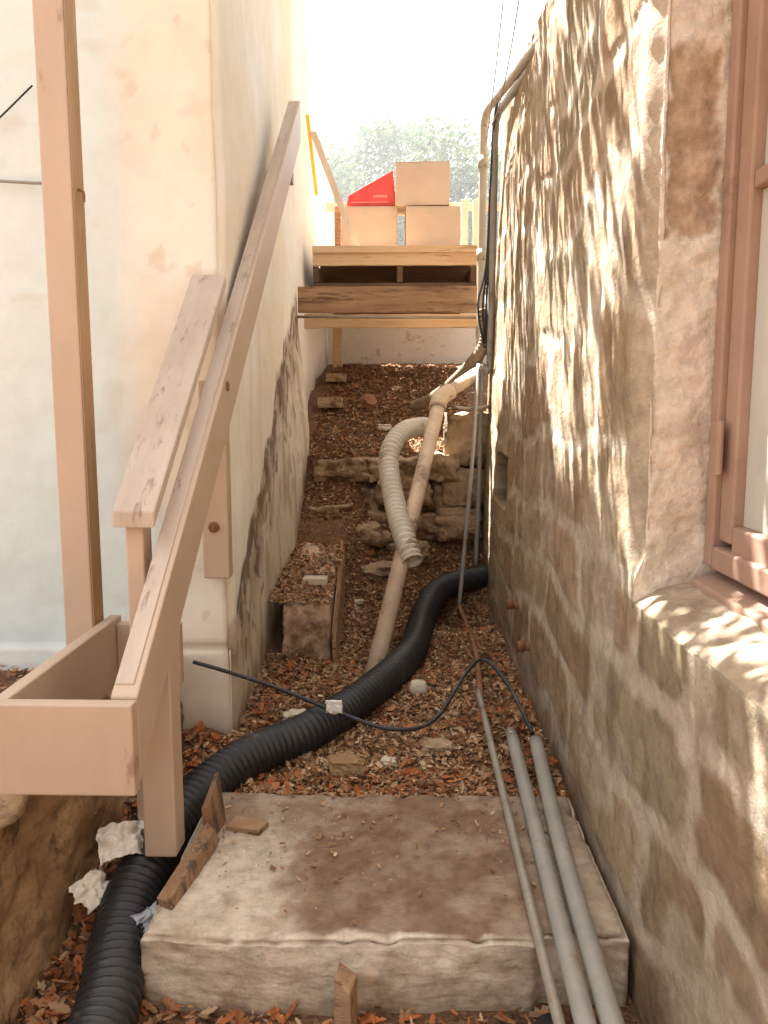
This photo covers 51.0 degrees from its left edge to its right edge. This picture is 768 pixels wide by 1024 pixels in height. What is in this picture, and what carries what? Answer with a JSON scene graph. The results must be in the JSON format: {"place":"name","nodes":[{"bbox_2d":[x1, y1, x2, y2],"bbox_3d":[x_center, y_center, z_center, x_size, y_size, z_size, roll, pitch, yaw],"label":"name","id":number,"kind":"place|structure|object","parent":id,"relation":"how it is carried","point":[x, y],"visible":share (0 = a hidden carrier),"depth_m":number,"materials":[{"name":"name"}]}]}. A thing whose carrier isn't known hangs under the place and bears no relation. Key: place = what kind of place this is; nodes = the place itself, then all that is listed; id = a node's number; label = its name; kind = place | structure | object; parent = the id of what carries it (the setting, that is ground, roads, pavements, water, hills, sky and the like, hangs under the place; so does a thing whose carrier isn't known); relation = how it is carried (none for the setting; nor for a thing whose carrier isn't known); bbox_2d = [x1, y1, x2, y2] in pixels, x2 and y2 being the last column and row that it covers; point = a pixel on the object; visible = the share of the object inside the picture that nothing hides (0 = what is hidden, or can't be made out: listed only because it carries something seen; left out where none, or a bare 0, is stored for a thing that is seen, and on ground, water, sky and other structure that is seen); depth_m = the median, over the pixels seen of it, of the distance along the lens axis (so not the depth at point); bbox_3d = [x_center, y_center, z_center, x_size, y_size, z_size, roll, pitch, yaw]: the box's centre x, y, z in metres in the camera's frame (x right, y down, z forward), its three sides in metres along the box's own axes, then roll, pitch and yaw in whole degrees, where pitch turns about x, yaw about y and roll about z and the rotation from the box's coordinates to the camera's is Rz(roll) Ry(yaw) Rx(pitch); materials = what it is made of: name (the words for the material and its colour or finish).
{"place":"outdoors","nodes":[
{"label":"outdoors","id":0,"kind":"place"},
{"bbox_2d":[0,363,640,1023],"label":"ground","id":1,"kind":"structure","parent":0,"point":[328,530],"depth_m":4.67,"materials":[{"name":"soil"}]},
{"bbox_2d":[32,0,106,699],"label":"wooden post","id":2,"kind":"object","parent":1,"relation":"on","point":[57,76],"visible":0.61,"depth_m":2.57,"materials":[{"name":"beige paint"}]},
{"bbox_2d":[0,677,183,1023],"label":"retaining wall","id":3,"kind":"structure","parent":1,"relation":"on","point":[49,854],"depth_m":2.19,"materials":[{"name":"brown stone"}]},
{"bbox_2d":[69,812,143,913],"bbox_3d":[-0.789,1.016,2.384,0.144,0.188,0.331,5,9,34],"label":"crumpled paper","id":4,"kind":"object","parent":1,"relation":"on","point":[115,840],"visible":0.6,"depth_m":2.35,"materials":[{"name":"white paper"}]},
{"bbox_2d":[0,0,333,733],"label":"plaster house","id":5,"kind":"structure","parent":1,"relation":"on","point":[183,105],"depth_m":3.25,"materials":[{"name":"white paint"}]},
{"bbox_2d":[0,85,32,117],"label":"cable","id":6,"kind":"object","parent":5,"relation":"attached to","point":[14,103],"depth_m":3.04,"materials":[{"name":"black plastic"}]},
{"bbox_2d":[0,179,41,184],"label":"cable","id":7,"kind":"object","parent":5,"relation":"attached to","point":[23,182],"depth_m":3.09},
{"bbox_2d":[0,101,300,856],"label":"handrail","id":8,"kind":"object","parent":5,"relation":"attached to","point":[65,729],"visible":1,"depth_m":2.32,"materials":[{"name":"beige paint"}]},
{"bbox_2d":[305,115,317,194],"bbox_3d":[-0.628,-3.103,7.024,0.030,0.520,0.507,0,8,4],"label":"barrier tape","id":9,"kind":"object","parent":5,"relation":"attached to","point":[311,154],"visible":1,"depth_m":7.01,"materials":[{"name":"yellow plastic"}]},
{"bbox_2d":[112,275,225,836],"bbox_3d":[-0.696,0.108,2.789,0.136,1.958,0.970,0,8,1],"label":"short handrail","id":10,"kind":"object","parent":1,"relation":"on","point":[136,508],"visible":0.71,"depth_m":2.52,"materials":[{"name":"beige paint"}]},
{"bbox_2d":[66,565,487,1023],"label":"corrugated hose","id":11,"kind":"object","parent":1,"relation":"on","point":[111,986],"visible":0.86,"depth_m":2.79,"materials":[{"name":"black plastic"}]},
{"bbox_2d":[129,900,157,932],"bbox_3d":[-0.634,1.106,2.179,0.050,0.074,0.093,5,9,36],"label":"plastic film","id":12,"kind":"object","parent":11,"relation":"on","point":[144,917],"visible":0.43,"depth_m":2.16,"materials":[{"name":"white plastic"}]},
{"bbox_2d":[282,708,305,719],"bbox_3d":[-0.396,0.892,3.510,0.106,0.059,0.092,0,8,1],"label":"loose stone","id":13,"kind":"object","parent":1,"relation":"on","point":[290,713],"visible":0.4,"depth_m":3.50,"materials":[{"name":"beige stone"}]},
{"bbox_2d":[296,751,314,761],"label":"loose stone","id":14,"kind":"object","parent":1,"relation":"on","point":[307,755],"visible":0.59,"depth_m":3.14,"materials":[{"name":"stone"}]},
{"bbox_2d":[282,539,344,664],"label":"step block","id":15,"kind":"structure","parent":1,"relation":"on","point":[311,629],"depth_m":4.35,"materials":[{"name":"brown stone"}]},
{"bbox_2d":[302,575,327,585],"bbox_3d":[-0.397,0.396,4.652,0.143,0.041,0.102,0,8,1],"label":"timber offcut","id":16,"kind":"object","parent":15,"relation":"on","point":[317,580],"visible":0.95,"depth_m":4.60,"materials":[{"name":"beige wood"}]},
{"bbox_2d":[306,502,353,516],"bbox_3d":[-0.392,0.001,5.806,0.380,0.154,0.301,0,8,1],"label":"rubble stone","id":17,"kind":"object","parent":1,"relation":"on","point":[330,509],"visible":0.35,"depth_m":5.67,"materials":[{"name":"beige stone"}]},
{"bbox_2d":[331,664,343,670],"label":"loose stone","id":18,"kind":"object","parent":1,"relation":"on","point":[335,666],"visible":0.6,"depth_m":4.13,"materials":[{"name":"brown stone"}]},
{"bbox_2d":[334,962,357,1023],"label":"wooden stake","id":19,"kind":"object","parent":1,"relation":"on","point":[345,999],"visible":1,"depth_m":1.89,"materials":[{"name":"brown wood"}]},
{"bbox_2d":[327,753,368,777],"bbox_3d":[-0.133,0.946,3.007,0.158,0.081,0.122,0,8,1],"label":"loose stone","id":20,"kind":"object","parent":1,"relation":"on","point":[343,764],"visible":0.98,"depth_m":2.96,"materials":[{"name":"brown stone"}]},
{"bbox_2d":[354,599,364,604],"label":"loose stone","id":21,"kind":"object","parent":1,"relation":"on","point":[359,601],"visible":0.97,"depth_m":5.10,"materials":[{"name":"grey stone"}]},
{"bbox_2d":[320,126,403,245],"bbox_3d":[-1.191,-7.930,25.175,5.502,7.352,4.915,-5,9,-36],"label":"oak tree","id":22,"kind":"object","parent":1,"relation":"on","point":[334,159],"visible":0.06,"depth_m":23.82,"materials":[{"name":"green plant"}]},
{"bbox_2d":[193,658,534,734],"bbox_3d":[-0.099,0.731,3.355,1.381,0.242,0.461,0,8,1],"label":"black cable","id":23,"kind":"object","parent":1,"relation":"on","point":[439,713],"visible":0.99,"depth_m":3.25,"materials":[{"name":"plastic"}]},
{"bbox_2d":[325,700,342,713],"bbox_3d":[-0.201,0.779,3.215,0.072,0.062,0.020,0,8,1],"label":"cable tag","id":24,"kind":"object","parent":23,"relation":"attached to","point":[334,706],"visible":1,"depth_m":3.21,"materials":[{"name":"plastic"}]},
{"bbox_2d":[361,393,376,408],"bbox_3d":[-0.129,-0.938,6.821,0.120,0.131,0.123,-5,9,-35],"label":"flower pot shard","id":25,"kind":"object","parent":1,"relation":"on","point":[368,401],"visible":1,"depth_m":6.79,"materials":[{"name":"ceramic"}]},
{"bbox_2d":[355,521,393,547],"bbox_3d":[-0.181,0.172,5.754,0.504,0.206,0.360,0,8,1],"label":"rubble stone","id":26,"kind":"object","parent":1,"relation":"on","point":[373,534],"visible":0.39,"depth_m":5.60,"materials":[{"name":"beige stone"}]},
{"bbox_2d":[360,560,391,580],"bbox_3d":[-0.017,0.397,5.473,0.332,0.117,0.312,0,8,1],"label":"rubble stone","id":27,"kind":"object","parent":1,"relation":"on","point":[378,569],"visible":0.6,"depth_m":5.37,"materials":[{"name":"beige stone"}]},
{"bbox_2d":[140,792,628,1016],"bbox_3d":[0.011,1.123,2.393,1.230,0.220,0.788,0,8,1],"label":"concrete step","id":28,"kind":"object","parent":1,"relation":"on","point":[461,942],"visible":0.77,"depth_m":2.11,"materials":[{"name":"grey concrete"}]},
{"bbox_2d":[157,822,219,910],"bbox_3d":[-0.548,0.998,2.287,0.051,0.074,0.346,1,8,11],"label":"wood scrap","id":29,"kind":"object","parent":28,"relation":"on","point":[189,867],"visible":1,"depth_m":2.26,"materials":[{"name":"brown wood"}]},
{"bbox_2d":[201,771,225,834],"bbox_3d":[-0.531,0.921,2.514,0.039,0.178,0.123,1,8,6],"label":"wood scrap","id":30,"kind":"object","parent":28,"relation":"on","point":[213,813],"visible":0.76,"depth_m":2.50,"materials":[{"name":"brown wood"}]},
{"bbox_2d":[226,815,267,835],"bbox_3d":[-0.430,0.987,2.540,0.117,0.020,0.073,2,8,17],"label":"wood scrap","id":31,"kind":"object","parent":28,"relation":"on","point":[242,824],"visible":1,"depth_m":2.52,"materials":[{"name":"brown wood"}]},
{"bbox_2d":[218,792,551,923],"bbox_3d":[-0.001,1.008,2.405,1.115,0.023,0.710,0,8,1],"label":"step grit","id":32,"kind":"object","parent":28,"relation":"on","point":[272,867],"visible":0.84,"depth_m":2.47,"materials":[{"name":"brown soil"}]},
{"bbox_2d":[475,687,565,1023],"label":"metal conduit","id":33,"kind":"object","parent":28,"relation":"on","point":[555,1007],"visible":1,"depth_m":2.19,"materials":[{"name":"grey metal"}]},
{"bbox_2d":[506,732,596,1023],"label":"metal conduit","id":34,"kind":"object","parent":28,"relation":"on","point":[581,1007],"visible":1,"depth_m":2.09,"materials":[{"name":"grey metal"}]},
{"bbox_2d":[505,727,516,736],"bbox_3d":[0.504,0.884,3.172,0.044,0.044,0.080,0,8,1],"label":"conduit coupling","id":35,"kind":"object","parent":34,"relation":"attached to","point":[508,730],"visible":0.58,"depth_m":3.18,"materials":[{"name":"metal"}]},
{"bbox_2d":[529,735,624,1023],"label":"metal conduit","id":36,"kind":"object","parent":28,"relation":"on","point":[606,1003],"visible":1,"depth_m":2.08,"materials":[{"name":"grey metal"}]},
{"bbox_2d":[377,424,391,430],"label":"loose stone","id":37,"kind":"object","parent":1,"relation":"on","point":[386,427],"visible":0.91,"depth_m":6.53,"materials":[{"name":"beige stone"}]},
{"bbox_2d":[297,245,477,367],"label":"wooden deck","id":38,"kind":"structure","parent":1,"relation":"on","point":[404,286],"depth_m":6.40,"materials":[{"name":"wood"}]},
{"bbox_2d":[310,131,359,245],"bbox_3d":[-0.417,-2.749,6.876,0.455,0.984,0.043,2,8,16],"label":"leaning board","id":39,"kind":"object","parent":38,"relation":"on","point":[334,188],"visible":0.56,"depth_m":6.86,"materials":[{"name":"beige wood"}]},
{"bbox_2d":[342,206,397,245],"bbox_3d":[-0.124,-2.512,7.288,0.490,0.406,0.402,0,8,1],"label":"cardboard box","id":40,"kind":"object","parent":38,"relation":"on","point":[374,225],"visible":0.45,"depth_m":7.09,"materials":[{"name":"beige cardboard"}]},
{"bbox_2d":[346,171,394,205],"bbox_3d":[-0.109,-2.867,7.230,0.438,0.298,0.324,0,8,1],"label":"red box","id":41,"kind":"object","parent":40,"relation":"on","point":[380,191],"visible":0.71,"depth_m":7.08,"materials":[{"name":"red plastic"}]},
{"bbox_2d":[326,199,499,285],"bbox_3d":[0.439,-2.620,8.029,2.100,1.100,0.920,0,8,1],"label":"deck railing","id":42,"kind":"object","parent":38,"relation":"on","point":[465,205],"visible":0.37,"depth_m":8.27,"materials":[{"name":"beige wood"}]},
{"bbox_2d":[404,206,459,244],"bbox_3d":[0.424,-2.485,7.179,0.470,0.381,0.402,0,8,0],"label":"cardboard box","id":43,"kind":"object","parent":38,"relation":"on","point":[432,225],"visible":0.66,"depth_m":6.98,"materials":[{"name":"beige cardboard"}]},
{"bbox_2d":[395,161,449,215],"bbox_3d":[0.344,-2.867,7.145,0.470,0.364,0.391,0,8,4],"label":"cardboard box","id":44,"kind":"object","parent":43,"relation":"on","point":[422,183],"visible":0.88,"depth_m":6.95,"materials":[{"name":"beige cardboard"}]},
{"bbox_2d":[379,755,396,766],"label":"loose stone","id":45,"kind":"object","parent":1,"relation":"on","point":[385,760],"visible":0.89,"depth_m":3.08,"materials":[{"name":"beige stone"}]},
{"bbox_2d":[312,451,479,541],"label":"terrace wall","id":46,"kind":"structure","parent":1,"relation":"on","point":[448,527],"depth_m":5.90,"materials":[{"name":"stone"}]},
{"bbox_2d":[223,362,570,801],"bbox_3d":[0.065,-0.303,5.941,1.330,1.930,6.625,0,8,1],"label":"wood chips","id":47,"kind":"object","parent":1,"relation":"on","point":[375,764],"visible":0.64,"depth_m":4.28,"materials":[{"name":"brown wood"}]},
{"bbox_2d":[317,397,342,407],"bbox_3d":[-0.461,-0.945,6.947,0.205,0.093,0.290,0,8,1],"label":"timber offcut","id":48,"kind":"object","parent":47,"relation":"on","point":[329,402],"visible":0.98,"depth_m":6.81,"materials":[{"name":"wood"}]},
{"bbox_2d":[326,373,346,381],"bbox_3d":[-0.461,-1.301,7.810,0.184,0.083,0.329,0,8,1],"label":"timber offcut","id":49,"kind":"object","parent":47,"relation":"on","point":[336,377],"visible":0.96,"depth_m":7.65,"materials":[{"name":"wood"}]},
{"bbox_2d":[409,679,427,696],"bbox_3d":[0.165,0.842,3.839,0.096,0.087,0.078,0,8,1],"label":"loose stone","id":50,"kind":"object","parent":47,"relation":"on","point":[419,686],"visible":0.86,"depth_m":3.81,"materials":[{"name":"beige stone"}]},
{"bbox_2d":[448,780,467,791],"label":"loose stone","id":51,"kind":"object","parent":47,"relation":"on","point":[459,782],"visible":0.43,"depth_m":2.89,"materials":[{"name":"brown stone"}]},
{"bbox_2d":[328,305,487,364],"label":"retaining wall","id":52,"kind":"structure","parent":1,"relation":"on","point":[409,345],"depth_m":9.13,"materials":[{"name":"white paint"}]},
{"bbox_2d":[385,540,430,562],"bbox_3d":[0.174,0.279,5.805,0.337,0.188,0.296,0,8,1],"label":"rubble stone","id":53,"kind":"object","parent":1,"relation":"on","point":[425,546],"visible":0.34,"depth_m":5.71,"materials":[{"name":"brown stone"}]},
{"bbox_2d":[329,109,498,253],"bbox_3d":[1.178,-7.941,23.885,6.547,7.711,6.118,0,8,1],"label":"oak tree","id":54,"kind":"object","parent":1,"relation":"on","point":[389,141],"visible":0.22,"depth_m":22.65,"materials":[{"name":"green plant"}]},
{"bbox_2d":[365,367,480,672],"bbox_3d":[0.244,-0.112,5.004,0.252,1.669,2.281,3,8,19],"label":"drain pipe","id":55,"kind":"object","parent":1,"relation":"on","point":[443,396],"visible":0.96,"depth_m":4.80,"materials":[{"name":"beige plastic"}]},
{"bbox_2d":[378,417,427,567],"bbox_3d":[0.139,-0.183,5.145,0.333,0.830,1.499,1,8,7],"label":"corrugated hose","id":56,"kind":"object","parent":55,"relation":"on","point":[399,436],"visible":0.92,"depth_m":4.84,"materials":[{"name":"beige plastic"}]},
{"bbox_2d":[420,737,453,756],"bbox_3d":[0.210,0.934,3.197,0.133,0.068,0.106,0,8,1],"label":"loose stone","id":57,"kind":"object","parent":1,"relation":"on","point":[429,745],"visible":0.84,"depth_m":3.16,"materials":[{"name":"beige stone"}]},
{"bbox_2d":[399,147,501,295],"bbox_3d":[3.471,-7.301,23.134,5.446,6.637,5.441,-7,10,-41],"label":"oak tree","id":58,"kind":"object","parent":1,"relation":"on","point":[465,171],"visible":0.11,"depth_m":21.48,"materials":[{"name":"green plant"}]},
{"bbox_2d":[433,506,482,539],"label":"stone block","id":59,"kind":"structure","parent":1,"relation":"on","point":[456,511],"depth_m":5.95,"materials":[{"name":"beige stone"}]},
{"bbox_2d":[441,467,484,506],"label":"stone block","id":60,"kind":"structure","parent":59,"relation":"on","point":[454,492],"depth_m":5.94,"materials":[{"name":"beige stone"}]},
{"bbox_2d":[442,411,488,467],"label":"stone block","id":61,"kind":"structure","parent":60,"relation":"on","point":[457,432],"depth_m":5.93,"materials":[{"name":"beige stone"}]},
{"bbox_2d":[457,605,483,699],"bbox_3d":[0.483,0.728,4.473,0.061,0.039,1.701,0,8,2],"label":"rusty pipe","id":62,"kind":"object","parent":1,"relation":"on","point":[476,656],"visible":0.88,"depth_m":4.31,"materials":[{"name":"metal"}]},
{"bbox_2d":[533,1012,566,1023],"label":"black pipe stub","id":63,"kind":"object","parent":1,"relation":"on","point":[545,1018],"visible":0.56,"depth_m":1.93,"materials":[{"name":"plastic"}]},
{"bbox_2d":[482,0,767,1023],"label":"stone house","id":64,"kind":"structure","parent":1,"relation":"on","point":[624,530],"depth_m":2.03,"materials":[{"name":"stone"}]},
{"bbox_2d":[410,308,487,411],"bbox_3d":[0.497,-1.156,6.267,0.129,0.748,1.010,-5,9,-31],"label":"pipe","id":65,"kind":"object","parent":64,"relation":"attached to","point":[478,354],"visible":0.64,"depth_m":6.00,"materials":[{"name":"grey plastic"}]},
{"bbox_2d":[453,404,490,410],"bbox_3d":[0.636,-0.744,5.729,0.408,0.048,0.042,-6,10,-40],"label":"pipe strap","id":66,"kind":"object","parent":64,"relation":"attached to","point":[455,406],"visible":0.87,"depth_m":5.70,"materials":[{"name":"metal"}]},
{"bbox_2d":[473,364,483,565],"bbox_3d":[0.693,-0.342,5.856,0.039,1.455,0.267,2,8,12],"label":"conduit","id":67,"kind":"object","parent":64,"relation":"attached to","point":[479,466],"visible":0.97,"depth_m":5.84,"materials":[{"name":"grey plastic"}]},
{"bbox_2d":[482,105,495,347],"bbox_3d":[0.759,-1.833,4.371,0.084,1.656,2.779,0,8,-1],"label":"service cable","id":68,"kind":"object","parent":64,"relation":"attached to","point":[483,297],"visible":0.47,"depth_m":5.76,"materials":[{"name":"black plastic"}]},
{"bbox_2d":[485,109,494,347],"bbox_3d":[0.764,-1.838,4.370,0.062,1.666,2.779,0,8,0],"label":"service cable","id":69,"kind":"object","parent":64,"relation":"attached to","point":[486,300],"visible":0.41,"depth_m":5.75,"materials":[{"name":"black plastic"}]},
{"bbox_2d":[480,68,525,373],"bbox_3d":[0.789,-1.734,4.442,0.142,1.822,2.704,0,8,-1],"label":"conduit","id":70,"kind":"object","parent":64,"relation":"attached to","point":[487,368],"visible":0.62,"depth_m":5.70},
{"bbox_2d":[457,363,479,605],"bbox_3d":[0.596,-0.228,5.553,0.045,1.612,0.843,2,8,14],"label":"conduit","id":71,"kind":"object","parent":70,"relation":"attached to","point":[464,547],"visible":1,"depth_m":5.47,"materials":[{"name":"grey plastic"}]},
{"bbox_2d":[487,0,519,129],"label":"overhead wire","id":72,"kind":"object","parent":64,"relation":"attached to","point":[508,63],"visible":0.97,"depth_m":4.58,"materials":[{"name":"metal"}]},
{"bbox_2d":[477,38,533,347],"bbox_3d":[0.754,-1.828,4.372,0.115,1.647,2.779,0,8,-1],"label":"service cable","id":73,"kind":"object","parent":64,"relation":"attached to","point":[483,280],"visible":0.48,"depth_m":5.75,"materials":[{"name":"black plastic"}]},
{"bbox_2d":[475,35,538,366],"bbox_3d":[0.752,-1.748,4.366,0.123,1.901,3.159,0,8,-1],"label":"downpipe","id":74,"kind":"object","parent":64,"relation":"attached to","point":[518,69],"visible":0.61,"depth_m":5.80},
{"bbox_2d":[477,248,485,260],"bbox_3d":[0.719,-1.887,5.910,0.074,0.080,0.076,0,8,1],"label":"pipe coupling","id":75,"kind":"object","parent":74,"relation":"attached to","point":[481,253],"visible":0.73,"depth_m":5.88,"materials":[{"name":"white plastic"}]},
{"bbox_2d":[478,155,488,168],"bbox_3d":[0.719,-2.532,5.825,0.074,0.080,0.076,0,8,1],"label":"pipe coupling","id":76,"kind":"object","parent":74,"relation":"attached to","point":[483,160],"visible":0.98,"depth_m":5.79,"materials":[{"name":"beige plastic"}]},
{"bbox_2d":[486,0,503,139],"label":"overhead wire","id":77,"kind":"object","parent":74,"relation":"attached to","point":[495,67],"visible":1,"depth_m":4.93,"materials":[{"name":"metal"}]},
{"bbox_2d":[506,599,518,609],"bbox_3d":[0.693,0.476,4.133,0.122,0.057,0.054,0,8,1],"label":"pipe stub","id":78,"kind":"object","parent":64,"relation":"attached to","point":[511,604],"visible":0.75,"depth_m":4.12,"materials":[{"name":"metal"}]},
{"bbox_2d":[517,641,530,651],"bbox_3d":[0.684,0.627,3.749,0.122,0.057,0.054,0,8,1],"label":"pipe stub","id":79,"kind":"object","parent":64,"relation":"attached to","point":[522,646],"visible":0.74,"depth_m":3.73,"materials":[{"name":"metal"}]},
{"bbox_2d":[691,0,767,636],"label":"window","id":80,"kind":"structure","parent":64,"relation":"in","point":[736,525],"depth_m":1.87,"materials":[{"name":"wood"}]},
{"bbox_2d":[305,0,547,299],"label":"sky","id":81,"kind":"structure","parent":0,"point":[415,59],"materials":[{"name":"white"}]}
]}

